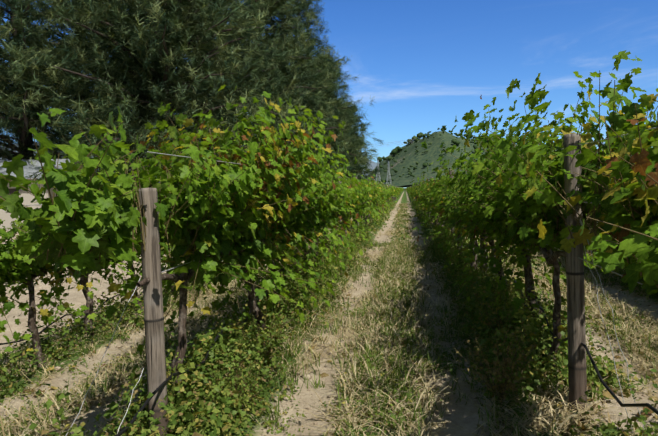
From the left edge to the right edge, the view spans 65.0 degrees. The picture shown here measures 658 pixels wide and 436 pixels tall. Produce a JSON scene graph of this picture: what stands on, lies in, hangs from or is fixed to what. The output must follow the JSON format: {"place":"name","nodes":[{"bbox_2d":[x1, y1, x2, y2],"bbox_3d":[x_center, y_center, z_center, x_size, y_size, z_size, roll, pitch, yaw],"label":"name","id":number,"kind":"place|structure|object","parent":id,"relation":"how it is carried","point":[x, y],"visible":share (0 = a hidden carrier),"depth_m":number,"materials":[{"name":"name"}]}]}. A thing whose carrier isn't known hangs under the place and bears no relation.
{"place":"outdoors","nodes":[
{"label":"outdoors","id":0,"kind":"place"},
{"bbox_2d":[0,143,376,175],"bbox_3d":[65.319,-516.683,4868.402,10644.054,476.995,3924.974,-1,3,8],"label":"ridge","id":1,"kind":"structure","parent":0,"point":[373,164],"depth_m":4315.62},
{"bbox_2d":[0,203,657,435],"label":"dry grass","id":2,"kind":"structure","parent":0,"point":[548,409],"depth_m":4.60,"materials":[{"name":"beige plant"}]},
{"bbox_2d":[0,188,657,435],"bbox_3d":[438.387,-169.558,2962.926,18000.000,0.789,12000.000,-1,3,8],"label":"ground","id":3,"kind":"structure","parent":0,"point":[76,297],"depth_m":4.61,"materials":[{"name":"soil"}]},
{"bbox_2d":[0,159,83,230],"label":"farm shed","id":4,"kind":"structure","parent":3,"relation":"on","point":[28,198],"depth_m":30.73,"materials":[{"name":"beige"}]},
{"bbox_2d":[0,0,146,169],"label":"tree","id":5,"kind":"object","parent":3,"relation":"on","point":[34,83],"depth_m":33.50,"materials":[{"name":"green plant"}]},
{"bbox_2d":[0,0,265,173],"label":"tree","id":6,"kind":"object","parent":3,"relation":"on","point":[98,107],"depth_m":34.03,"materials":[{"name":"green plant"}]},
{"bbox_2d":[0,0,350,187],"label":"tree","id":7,"kind":"object","parent":3,"relation":"on","point":[177,27],"depth_m":33.62,"materials":[{"name":"green plant"}]},
{"bbox_2d":[87,0,310,151],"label":"tree","id":8,"kind":"object","parent":3,"relation":"on","point":[265,64],"depth_m":45.75,"materials":[{"name":"green plant"}]},
{"bbox_2d":[217,0,367,171],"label":"tree","id":9,"kind":"object","parent":3,"relation":"on","point":[286,94],"depth_m":49.95,"materials":[{"name":"green plant"}]},
{"bbox_2d":[4,192,600,398],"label":"vine trunks","id":10,"kind":"object","parent":3,"relation":"on","point":[551,257],"visible":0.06,"depth_m":4.54,"materials":[{"name":"brown plant"}]},
{"bbox_2d":[242,0,384,173],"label":"tree","id":11,"kind":"object","parent":3,"relation":"on","point":[303,17],"depth_m":55.90,"materials":[{"name":"green plant"}]},
{"bbox_2d":[0,201,657,435],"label":"weeds","id":12,"kind":"object","parent":3,"relation":"on","point":[194,380],"visible":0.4,"depth_m":4.04,"materials":[{"name":"green plant"}]},
{"bbox_2d":[0,50,657,358],"bbox_3d":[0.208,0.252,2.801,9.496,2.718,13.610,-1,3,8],"label":"vine leaves","id":13,"kind":"object","parent":3,"relation":"on","point":[102,212],"visible":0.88,"depth_m":3.44,"materials":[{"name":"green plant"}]},
{"bbox_2d":[0,238,657,435],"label":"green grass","id":14,"kind":"structure","parent":3,"relation":"on","point":[438,360],"depth_m":4.59,"materials":[{"name":"green plant"}]},
{"bbox_2d":[0,194,657,435],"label":"drip hoses","id":15,"kind":"object","parent":3,"relation":"on","point":[610,391],"depth_m":3.09,"materials":[{"name":"black"}]},
{"bbox_2d":[0,236,657,435],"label":"stones","id":16,"kind":"object","parent":3,"relation":"on","point":[607,394],"visible":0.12,"depth_m":3.73,"materials":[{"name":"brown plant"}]},
{"bbox_2d":[1,246,657,435],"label":"soil clods","id":17,"kind":"object","parent":3,"relation":"on","point":[329,396],"visible":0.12,"depth_m":4.74,"materials":[{"name":"beige soil"}]},
{"bbox_2d":[2,127,656,434],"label":"trellis wires","id":18,"kind":"object","parent":3,"relation":"on","point":[346,179],"visible":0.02,"depth_m":3.05,"materials":[{"name":"grey metal"}]},
{"bbox_2d":[287,1,375,183],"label":"tree","id":19,"kind":"object","parent":3,"relation":"on","point":[335,98],"depth_m":64.47,"materials":[{"name":"green plant"}]},
{"bbox_2d":[312,58,383,179],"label":"tree","id":20,"kind":"object","parent":3,"relation":"on","point":[354,120],"depth_m":78.09,"materials":[{"name":"green plant"}]},
{"bbox_2d":[342,108,377,180],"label":"tree","id":21,"kind":"object","parent":3,"relation":"on","point":[364,154],"depth_m":96.31,"materials":[{"name":"green plant"}]},
{"bbox_2d":[138,133,586,435],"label":"trellis posts","id":22,"kind":"object","parent":3,"relation":"on","point":[155,334],"visible":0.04,"depth_m":2.96,"materials":[{"name":"brown wood"}]},
{"bbox_2d":[166,169,596,268],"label":"vine leaves","id":23,"kind":"object","parent":3,"relation":"on","point":[373,195],"visible":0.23,"depth_m":12.86,"materials":[{"name":"green plant"}]},
{"bbox_2d":[380,181,424,212],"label":"vine leaves","id":24,"kind":"object","parent":3,"relation":"on","point":[394,190],"visible":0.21,"depth_m":40.05,"materials":[{"name":"green plant"}]},
{"bbox_2d":[204,276,656,417],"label":"shrub twigs","id":25,"kind":"object","parent":3,"relation":"on","point":[491,385],"visible":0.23,"depth_m":3.54,"materials":[{"name":"green plant"}]},
{"bbox_2d":[0,0,657,187],"label":"sky","id":26,"kind":"structure","parent":0,"point":[425,64],"materials":[{"name":"blue"}]},
{"bbox_2d":[365,131,597,187],"bbox_3d":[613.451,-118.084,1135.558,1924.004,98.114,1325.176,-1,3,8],"label":"hill","id":27,"kind":"structure","parent":0,"point":[412,157],"depth_m":750.75,"materials":[{"name":"green plant"}]},
{"bbox_2d":[10,133,458,149],"bbox_3d":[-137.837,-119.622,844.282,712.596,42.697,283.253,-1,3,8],"label":"power lines","id":28,"kind":"object","parent":27,"relation":"on","point":[387,142],"visible":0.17,"depth_m":901.00,"materials":[{"name":"grey"}]},
{"bbox_2d":[376,132,459,183],"bbox_3d":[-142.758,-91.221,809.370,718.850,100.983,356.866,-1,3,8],"label":"pylons","id":29,"kind":"object","parent":27,"relation":"on","point":[390,182],"visible":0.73,"depth_m":632.21,"materials":[{"name":"silver metal"}]},
{"bbox_2d":[365,125,553,183],"bbox_3d":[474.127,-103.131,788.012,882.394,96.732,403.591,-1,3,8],"label":"hill trees","id":30,"kind":"object","parent":27,"relation":"on","point":[414,138],"visible":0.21,"depth_m":803.42,"materials":[{"name":"green plant"}]}
]}

